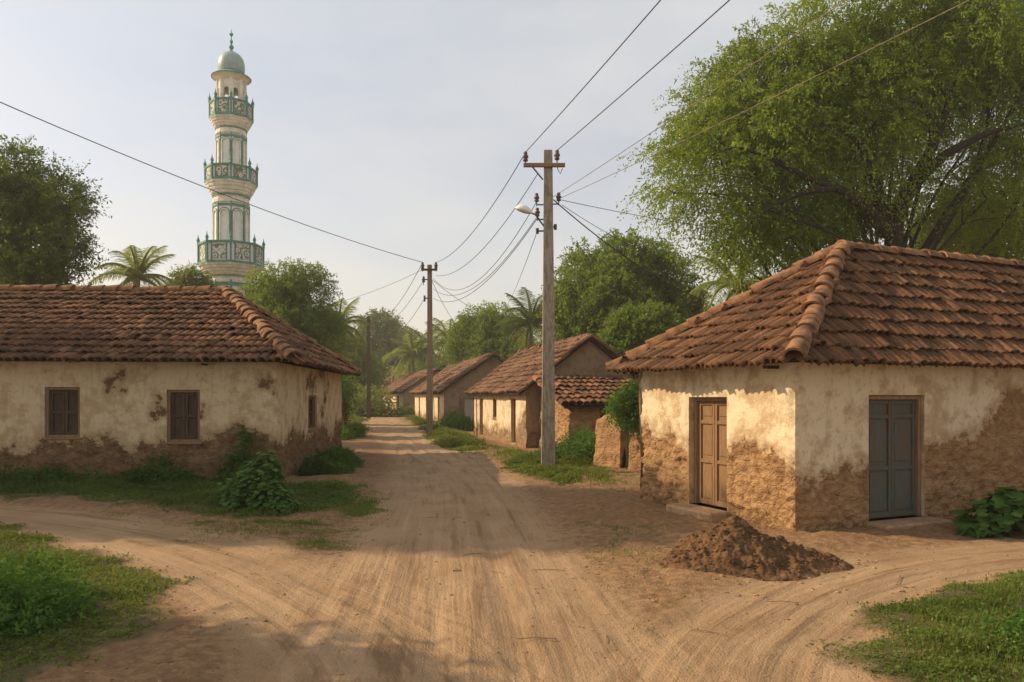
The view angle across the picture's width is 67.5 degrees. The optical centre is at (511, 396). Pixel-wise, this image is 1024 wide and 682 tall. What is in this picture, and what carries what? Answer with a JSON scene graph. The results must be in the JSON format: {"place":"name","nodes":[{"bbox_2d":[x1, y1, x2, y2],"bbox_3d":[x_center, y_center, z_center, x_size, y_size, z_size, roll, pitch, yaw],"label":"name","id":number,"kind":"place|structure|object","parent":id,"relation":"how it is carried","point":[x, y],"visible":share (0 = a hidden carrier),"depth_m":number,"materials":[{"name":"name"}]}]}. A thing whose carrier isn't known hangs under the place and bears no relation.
{"place":"outdoors","nodes":[
{"label":"outdoors","id":0,"kind":"place"},
{"bbox_2d":[101,487,392,550],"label":"grass","id":1,"kind":"structure","parent":0,"point":[352,509],"depth_m":11.57,"materials":[{"name":"green plant"}]},
{"bbox_2d":[0,413,1023,681],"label":"dirt road","id":2,"kind":"structure","parent":0,"point":[476,495],"depth_m":7.49,"materials":[{"name":"brown soil"}]},
{"bbox_2d":[364,316,370,417],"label":"utility pole","id":3,"kind":"object","parent":2,"relation":"on","point":[368,375],"visible":0.9,"depth_m":69.86,"materials":[{"name":"brown wood"}]},
{"bbox_2d":[421,262,437,434],"bbox_3d":[-4.081,-2.204,37.927,0.853,8.909,0.436,0,0,0],"label":"utility pole","id":4,"kind":"object","parent":2,"relation":"on","point":[429,269],"visible":1,"depth_m":37.88,"materials":[{"name":"wood"}]},
{"bbox_2d":[0,102,420,261],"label":"power line","id":5,"kind":"object","parent":4,"relation":"attached to","point":[188,180],"visible":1,"depth_m":25.55,"materials":[{"name":"metal"}]},
{"bbox_2d":[324,270,420,305],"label":"power line","id":6,"kind":"object","parent":4,"relation":"attached to","point":[380,288],"visible":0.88,"depth_m":40.92,"materials":[{"name":"metal"}]},
{"bbox_2d":[365,282,422,326],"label":"power line","id":7,"kind":"object","parent":4,"relation":"attached to","point":[400,312],"visible":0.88,"depth_m":46.82,"materials":[{"name":"metal"}]},
{"bbox_2d":[370,266,420,320],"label":"power line","id":8,"kind":"object","parent":4,"relation":"attached to","point":[402,297],"visible":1,"depth_m":45.42,"materials":[{"name":"metal"}]},
{"bbox_2d":[26,467,1021,681],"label":"pebbles","id":9,"kind":"object","parent":2,"relation":"on","point":[531,625],"visible":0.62,"depth_m":8.05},
{"bbox_2d":[659,515,853,581],"bbox_3d":[2.897,1.680,8.850,3.000,0.629,2.000,0,0,0],"label":"soil heap","id":10,"kind":"object","parent":2,"relation":"on","point":[736,545],"visible":0.95,"depth_m":8.56,"materials":[{"name":"brown soil"}]},
{"bbox_2d":[0,416,1023,681],"bbox_3d":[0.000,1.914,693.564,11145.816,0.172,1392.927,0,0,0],"label":"ground","id":11,"kind":"structure","parent":0,"point":[582,502],"depth_m":9.83,"materials":[{"name":"brown soil"}]},
{"bbox_2d":[0,134,113,285],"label":"leafy tree","id":12,"kind":"object","parent":11,"relation":"on","point":[39,212],"visible":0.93,"depth_m":31.69,"materials":[{"name":"green plant"}]},
{"bbox_2d":[0,537,116,641],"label":"weed clump","id":13,"kind":"object","parent":11,"relation":"on","point":[26,601],"visible":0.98,"depth_m":6.57,"materials":[{"name":"green plant"}]},
{"bbox_2d":[0,462,120,486],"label":"shrub","id":14,"kind":"object","parent":11,"relation":"on","point":[3,474],"visible":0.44,"depth_m":16.03,"materials":[{"name":"green plant"}]},
{"bbox_2d":[0,521,200,681],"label":"grass","id":15,"kind":"structure","parent":11,"relation":"on","point":[133,583],"depth_m":7.23,"materials":[{"name":"green plant"}]},
{"bbox_2d":[88,245,176,286],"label":"palm tree","id":16,"kind":"object","parent":11,"relation":"on","point":[134,273],"visible":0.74,"depth_m":45.72,"materials":[{"name":"green plant"}]},
{"bbox_2d":[0,463,282,484],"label":"weeds","id":17,"kind":"object","parent":11,"relation":"on","point":[122,475],"visible":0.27,"depth_m":16.44,"materials":[{"name":"green plant"}]},
{"bbox_2d":[126,450,199,485],"bbox_3d":[-7.459,1.586,16.419,1.762,0.880,1.284,0,0,30],"label":"shrub","id":18,"kind":"object","parent":11,"relation":"on","point":[165,473],"visible":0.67,"depth_m":16.36,"materials":[{"name":"green plant"}]},
{"bbox_2d":[0,284,361,479],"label":"mud house","id":19,"kind":"structure","parent":11,"relation":"on","point":[112,379],"depth_m":17.34,"materials":[{"name":"paint"}]},
{"bbox_2d":[41,387,81,439],"bbox_3d":[-10.031,0.364,17.159,0.861,1.175,0.222,0,0,-4],"label":"window","id":20,"kind":"structure","parent":19,"relation":"in","point":[62,403],"depth_m":17.20,"materials":[{"name":"brown wood"}]},
{"bbox_2d":[164,390,201,444],"bbox_3d":[-7.406,0.450,17.328,0.832,1.231,0.222,0,0,-4],"label":"window","id":21,"kind":"structure","parent":19,"relation":"in","point":[183,409],"depth_m":17.37,"materials":[{"name":"brown wood"}]},
{"bbox_2d":[210,425,262,483],"bbox_3d":[-6.094,1.356,17.089,1.153,1.517,1.040,0,0,0],"label":"climbing plant","id":22,"kind":"object","parent":19,"relation":"attached to","point":[243,456],"visible":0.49,"depth_m":17.02,"materials":[{"name":"green plant"}]},
{"bbox_2d":[308,395,318,432],"bbox_3d":[-5.670,0.463,21.570,0.222,1.025,1.340,0,0,-4],"label":"window","id":23,"kind":"structure","parent":19,"relation":"in","point":[311,398],"depth_m":22.06,"materials":[{"name":"brown wood"}]},
{"bbox_2d":[0,477,368,518],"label":"grass","id":24,"kind":"structure","parent":11,"relation":"on","point":[202,491],"depth_m":14.68,"materials":[{"name":"green plant"}]},
{"bbox_2d":[164,260,220,286],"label":"leafy tree","id":25,"kind":"object","parent":11,"relation":"on","point":[191,279],"visible":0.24,"depth_m":49.41,"materials":[{"name":"green plant"}]},
{"bbox_2d":[196,30,264,294],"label":"minaret","id":26,"kind":"object","parent":11,"relation":"on","point":[229,253],"visible":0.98,"depth_m":53.97,"materials":[{"name":"white paint"}]},
{"bbox_2d":[212,449,300,515],"bbox_3d":[-4.477,1.444,13.127,2.089,1.111,1.198,0,0,43],"label":"shrub","id":27,"kind":"object","parent":11,"relation":"on","point":[256,485],"visible":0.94,"depth_m":12.87,"materials":[{"name":"green plant"}]},
{"bbox_2d":[236,256,357,359],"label":"leafy tree","id":28,"kind":"object","parent":11,"relation":"on","point":[284,297],"visible":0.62,"depth_m":45.05,"materials":[{"name":"green plant"}]},
{"bbox_2d":[293,444,365,475],"bbox_3d":[-4.786,1.669,21.410,1.819,0.805,5.347,0,0,0],"label":"weed clump","id":29,"kind":"object","parent":11,"relation":"on","point":[334,460],"visible":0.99,"depth_m":19.50,"materials":[{"name":"green plant"}]},
{"bbox_2d":[341,397,348,434],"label":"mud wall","id":30,"kind":"structure","parent":11,"relation":"on","point":[343,422],"depth_m":36.21,"materials":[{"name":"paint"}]},
{"bbox_2d":[331,297,372,360],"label":"palm tree","id":31,"kind":"object","parent":11,"relation":"on","point":[347,309],"visible":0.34,"depth_m":59.76,"materials":[{"name":"green plant"}]},
{"bbox_2d":[342,375,361,425],"bbox_3d":[-9.046,0.230,36.774,3.364,3.452,4.024,0,0,0],"label":"shrub","id":32,"kind":"object","parent":11,"relation":"on","point":[347,383],"visible":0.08,"depth_m":36.60,"materials":[{"name":"green plant"}]},
{"bbox_2d":[340,422,370,439],"bbox_3d":[-7.641,1.536,35.478,1.744,0.930,4.429,0,0,0],"label":"shrub","id":33,"kind":"object","parent":11,"relation":"on","point":[349,432],"visible":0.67,"depth_m":35.19,"materials":[{"name":"green plant"}]},
{"bbox_2d":[323,332,390,399],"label":"leafy tree","id":34,"kind":"object","parent":11,"relation":"on","point":[360,362],"visible":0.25,"depth_m":80.30,"materials":[{"name":"green plant"}]},
{"bbox_2d":[348,414,372,432],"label":"grass","id":35,"kind":"structure","parent":11,"relation":"on","point":[354,419],"depth_m":51.75,"materials":[{"name":"green plant"}]},
{"bbox_2d":[343,376,381,415],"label":"shrub","id":36,"kind":"object","parent":11,"relation":"on","point":[359,403],"visible":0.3,"depth_m":75.48,"materials":[{"name":"green plant"}]},
{"bbox_2d":[348,383,403,416],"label":"shrub","id":37,"kind":"object","parent":11,"relation":"on","point":[382,403],"visible":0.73,"depth_m":75.49,"materials":[{"name":"green plant"}]},
{"bbox_2d":[353,306,417,378],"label":"leafy tree","id":38,"kind":"object","parent":11,"relation":"on","point":[383,346],"visible":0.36,"depth_m":125.27,"materials":[{"name":"green plant"}]},
{"bbox_2d":[375,375,401,409],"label":"mud house","id":39,"kind":"structure","parent":11,"relation":"on","point":[391,380],"depth_m":110.14,"materials":[{"name":"tile"}]},
{"bbox_2d":[380,363,410,379],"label":"leafy tree","id":40,"kind":"object","parent":11,"relation":"on","point":[393,372],"visible":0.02,"depth_m":117.14,"materials":[{"name":"green plant"}]},
{"bbox_2d":[391,404,414,416],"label":"shrub","id":41,"kind":"object","parent":11,"relation":"on","point":[402,411],"visible":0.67,"depth_m":75.26,"materials":[{"name":"green plant"}]},
{"bbox_2d":[381,367,441,413],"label":"mud house","id":42,"kind":"structure","parent":11,"relation":"on","point":[403,386],"depth_m":80.37,"materials":[{"name":"tile"}]},
{"bbox_2d":[382,329,443,381],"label":"palm tree","id":43,"kind":"object","parent":11,"relation":"on","point":[411,351],"visible":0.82,"depth_m":91.45,"materials":[{"name":"green plant"}]},
{"bbox_2d":[394,352,442,379],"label":"leafy tree","id":44,"kind":"object","parent":11,"relation":"on","point":[418,367],"visible":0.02,"depth_m":111.08,"materials":[{"name":"green plant"}]},
{"bbox_2d":[399,320,447,373],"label":"palm tree","id":45,"kind":"object","parent":11,"relation":"on","point":[418,333],"visible":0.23,"depth_m":93.04,"materials":[{"name":"green plant"}]},
{"bbox_2d":[423,353,455,369],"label":"leafy tree","id":46,"kind":"object","parent":11,"relation":"on","point":[443,366],"visible":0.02,"depth_m":102.25,"materials":[{"name":"green plant"}]},
{"bbox_2d":[422,318,459,367],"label":"palm tree","id":47,"kind":"object","parent":11,"relation":"on","point":[439,332],"visible":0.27,"depth_m":79.79,"materials":[{"name":"green plant"}]},
{"bbox_2d":[402,414,487,452],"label":"grass","id":48,"kind":"structure","parent":11,"relation":"on","point":[456,440],"depth_m":33.55,"materials":[{"name":"green plant"}]},
{"bbox_2d":[436,408,473,431],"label":"shrub","id":49,"kind":"object","parent":11,"relation":"on","point":[461,421],"visible":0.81,"depth_m":42.97,"materials":[{"name":"green plant"}]},
{"bbox_2d":[409,352,505,424],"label":"mud house","id":50,"kind":"structure","parent":11,"relation":"on","point":[450,384],"depth_m":52.73,"materials":[{"name":"tile"}]},
{"bbox_2d":[459,394,472,420],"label":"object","id":51,"kind":"structure","parent":11,"relation":"on","point":[465,403],"depth_m":45.35,"materials":[{"name":"brown wood"}]},
{"bbox_2d":[463,398,472,420],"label":"door","id":52,"kind":"structure","parent":51,"relation":"in","point":[467,402],"depth_m":45.37,"materials":[{"name":"grey wood"}]},
{"bbox_2d":[435,300,534,366],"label":"leafy tree","id":53,"kind":"object","parent":11,"relation":"on","point":[482,335],"visible":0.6,"depth_m":64.54,"materials":[{"name":"green plant"}]},
{"bbox_2d":[495,287,542,359],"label":"palm tree","id":54,"kind":"object","parent":11,"relation":"on","point":[529,321],"visible":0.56,"depth_m":51.73,"materials":[{"name":"green plant"}]},
{"bbox_2d":[497,338,540,359],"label":"leafy tree","id":55,"kind":"object","parent":11,"relation":"on","point":[511,354],"visible":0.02,"depth_m":61.91,"materials":[{"name":"green plant"}]},
{"bbox_2d":[522,150,564,466],"bbox_3d":[0.822,-2.084,19.973,1.105,8.668,0.414,0,0,0],"label":"utility pole","id":56,"kind":"object","parent":11,"relation":"on","point":[548,411],"visible":0.99,"depth_m":19.85,"materials":[{"name":"concrete"}]},
{"bbox_2d":[438,158,521,261],"bbox_3d":[-1.702,-6.281,28.820,0.022,0.737,18.424,0,0,-13],"label":"power line","id":57,"kind":"object","parent":56,"relation":"attached to","point":[489,209],"visible":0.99,"depth_m":24.19,"materials":[{"name":"metal"}]},
{"bbox_2d":[433,203,535,289],"bbox_3d":[-1.629,-5.020,29.000,0.018,1.741,18.569,0,0,-14],"label":"power line","id":58,"kind":"object","parent":56,"relation":"attached to","point":[498,259],"visible":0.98,"depth_m":24.05,"materials":[{"name":"metal"}]},
{"bbox_2d":[433,219,536,301],"bbox_3d":[-1.620,-4.381,29.000,0.020,1.038,18.572,0,0,-14],"label":"power line","id":59,"kind":"object","parent":56,"relation":"attached to","point":[498,268],"visible":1,"depth_m":24.00,"materials":[{"name":"metal"}]},
{"bbox_2d":[435,217,536,295],"bbox_3d":[-1.620,-4.680,29.000,0.018,1.364,18.572,0,0,-14],"label":"power line","id":60,"kind":"object","parent":56,"relation":"attached to","point":[499,265],"visible":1,"depth_m":24.03,"materials":[{"name":"metal"}]},
{"bbox_2d":[442,174,537,275],"bbox_3d":[-1.554,-5.586,29.000,0.020,0.876,18.540,0,0,-14],"label":"power line","id":61,"kind":"object","parent":56,"relation":"attached to","point":[497,231],"visible":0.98,"depth_m":24.47,"materials":[{"name":"metal"}]},
{"bbox_2d":[506,235,535,305],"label":"power line","id":62,"kind":"object","parent":56,"relation":"attached to","point":[525,263],"visible":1,"depth_m":25.69,"materials":[{"name":"metal"}]},
{"bbox_2d":[515,204,543,226],"bbox_3d":[0.477,-4.686,19.850,0.798,0.601,0.275,0,0,0],"label":"street lamp","id":63,"kind":"object","parent":56,"relation":"attached to","point":[522,208],"visible":1,"depth_m":19.78,"materials":[{"name":"metal"}]},
{"bbox_2d":[526,0,660,151],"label":"power line","id":64,"kind":"object","parent":56,"relation":"attached to","point":[599,69],"visible":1,"depth_m":14.34,"materials":[{"name":"metal"}]},
{"bbox_2d":[562,205,689,265],"bbox_3d":[3.963,-4.818,24.000,0.014,0.397,9.608,0,0,34],"label":"power line","id":65,"kind":"object","parent":56,"relation":"attached to","point":[617,238],"visible":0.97,"depth_m":22.57,"materials":[{"name":"metal"}]},
{"bbox_2d":[553,199,701,299],"bbox_3d":[3.624,-4.160,22.500,7.147,2.003,0.029,0,0,-44],"label":"power line","id":66,"kind":"object","parent":56,"relation":"attached to","point":[622,254],"visible":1,"depth_m":21.99,"materials":[{"name":"metal"}]},
{"bbox_2d":[558,0,729,149],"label":"power line","id":67,"kind":"object","parent":56,"relation":"attached to","point":[651,68],"visible":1,"depth_m":14.37,"materials":[{"name":"metal"}]},
{"bbox_2d":[562,200,745,231],"bbox_3d":[5.631,-5.650,24.501,0.016,1.022,12.560,0,0,44],"label":"power line","id":68,"kind":"object","parent":56,"relation":"attached to","point":[632,214],"visible":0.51,"depth_m":22.16,"materials":[{"name":"metal"}]},
{"bbox_2d":[553,0,845,196],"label":"power line","id":69,"kind":"object","parent":56,"relation":"attached to","point":[716,88],"visible":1,"depth_m":12.44,"materials":[{"name":"metal"}]},
{"bbox_2d":[561,0,969,197],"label":"power line","id":70,"kind":"object","parent":56,"relation":"attached to","point":[797,85],"visible":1,"depth_m":12.18,"materials":[{"name":"metal"}]},
{"bbox_2d":[495,450,596,485],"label":"grass","id":71,"kind":"structure","parent":11,"relation":"on","point":[528,463],"depth_m":19.70,"materials":[{"name":"green plant"}]},
{"bbox_2d":[461,438,639,493],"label":"grass","id":72,"kind":"structure","parent":11,"relation":"on","point":[600,475],"depth_m":19.68,"materials":[{"name":"green plant"}]},
{"bbox_2d":[464,332,638,447],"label":"mud house","id":73,"kind":"structure","parent":11,"relation":"on","point":[506,394],"depth_m":29.72,"materials":[{"name":"tile"}]},
{"bbox_2d":[482,398,482,434],"bbox_3d":[-1.315,0.950,36.563,0.100,1.760,0.800,0,0,-14],"label":"door","id":74,"kind":"structure","parent":73,"relation":"in","point":[482,398],"depth_m":36.88,"materials":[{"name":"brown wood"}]},
{"bbox_2d":[492,399,496,419],"bbox_3d":[-0.702,0.532,33.669,0.222,0.925,0.850,0,0,-14],"label":"window","id":75,"kind":"structure","parent":73,"relation":"in","point":[495,402],"depth_m":33.97,"materials":[{"name":"brown wood"}]},
{"bbox_2d":[513,399,515,442],"bbox_3d":[0.199,0.950,30.353,0.101,1.760,0.800,0,0,-14],"label":"door","id":76,"kind":"structure","parent":73,"relation":"in","point":[514,400],"depth_m":30.67,"materials":[{"name":"brown wood"}]},
{"bbox_2d":[530,422,629,461],"bbox_3d":[2.053,1.307,22.701,2.462,1.364,2.919,0,0,-28],"label":"shrub","id":77,"kind":"object","parent":11,"relation":"on","point":[583,445],"visible":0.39,"depth_m":22.63,"materials":[{"name":"green plant"}]},
{"bbox_2d":[532,375,638,447],"bbox_3d":[2.887,0.658,26.811,3.689,2.985,3.968,0,0,-14],"label":"lean to shed","id":78,"kind":"object","parent":11,"relation":"on","point":[579,399],"visible":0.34,"depth_m":25.78,"materials":[{"name":"tile"}]},
{"bbox_2d":[599,409,611,417],"bbox_3d":[3.087,1.100,25.454,0.500,1.500,0.101,0,0,-14],"label":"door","id":79,"kind":"structure","parent":78,"relation":"in","point":[600,410],"depth_m":25.45,"materials":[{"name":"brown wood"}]},
{"bbox_2d":[593,412,628,467],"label":"mud wall","id":80,"kind":"structure","parent":11,"relation":"on","point":[610,450],"depth_m":21.02,"materials":[{"name":"soil"}]},
{"bbox_2d":[599,374,639,468],"bbox_3d":[3.470,0.614,19.873,2.711,2.679,1.971,0,0,25],"label":"vine","id":81,"kind":"object","parent":11,"relation":"on","point":[627,409],"visible":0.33,"depth_m":19.90,"materials":[{"name":"green plant"}]},
{"bbox_2d":[534,227,715,344],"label":"leafy tree","id":82,"kind":"object","parent":11,"relation":"on","point":[606,278],"visible":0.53,"depth_m":42.18,"materials":[{"name":"green plant"}]},
{"bbox_2d":[628,427,640,470],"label":"mud wall","id":83,"kind":"structure","parent":11,"relation":"on","point":[634,461],"depth_m":20.14,"materials":[{"name":"soil"}]},
{"bbox_2d":[593,298,685,355],"bbox_3d":[6.575,-1.310,37.064,6.064,6.920,4.119,0,0,0],"label":"leafy tree","id":84,"kind":"object","parent":11,"relation":"on","point":[623,331],"visible":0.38,"depth_m":36.16,"materials":[{"name":"green plant"}]},
{"bbox_2d":[559,505,743,635],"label":"grass","id":85,"kind":"structure","parent":11,"relation":"on","point":[616,528],"depth_m":9.32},
{"bbox_2d":[686,252,770,310],"bbox_3d":[10.596,-2.591,36.116,4.471,9.482,4.487,0,0,0],"label":"palm tree","id":86,"kind":"object","parent":11,"relation":"on","point":[727,285],"visible":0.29,"depth_m":35.68,"materials":[{"name":"green plant"}]},
{"bbox_2d":[605,239,1023,531],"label":"mud house","id":87,"kind":"structure","parent":11,"relation":"on","point":[841,383],"depth_m":12.06,"materials":[{"name":"paint"}]},
{"bbox_2d":[694,397,726,507],"bbox_3d":[3.348,0.905,12.674,0.101,1.810,0.980,0,0,-24],"label":"door","id":88,"kind":"structure","parent":87,"relation":"in","point":[710,418],"depth_m":12.80,"materials":[{"name":"brown wood"}]},
{"bbox_2d":[869,395,920,518],"bbox_3d":[5.811,0.910,11.741,1.190,1.880,0.101,0,0,-24],"label":"door","id":89,"kind":"structure","parent":87,"relation":"in","point":[894,420],"depth_m":11.80,"materials":[{"name":"grey wood"}]},
{"bbox_2d":[614,0,1023,307],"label":"spreading tree","id":90,"kind":"object","parent":11,"relation":"on","point":[969,56],"visible":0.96,"depth_m":24.88,"materials":[{"name":"green plant"}]},
{"bbox_2d":[883,175,1023,260],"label":"leafy tree","id":91,"kind":"object","parent":11,"relation":"on","point":[973,249],"visible":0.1,"depth_m":32.73,"materials":[{"name":"green plant"}]},
{"bbox_2d":[951,486,1023,538],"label":"leafy plant","id":92,"kind":"object","parent":11,"relation":"on","point":[999,513],"visible":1,"depth_m":10.74,"materials":[{"name":"green plant"}]},
{"bbox_2d":[954,604,1023,664],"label":"weed clump","id":93,"kind":"object","parent":11,"relation":"on","point":[1017,620],"visible":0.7,"depth_m":5.83,"materials":[{"name":"green plant"}]},
{"bbox_2d":[0,0,1023,355],"label":"sky","id":94,"kind":"structure","parent":0,"point":[392,126],"materials":[{"name":"white"}]},
{"bbox_2d":[806,568,1023,681],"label":"grass","id":95,"kind":"structure","parent":0,"point":[974,665],"depth_m":5.93,"materials":[{"name":"green plant"}]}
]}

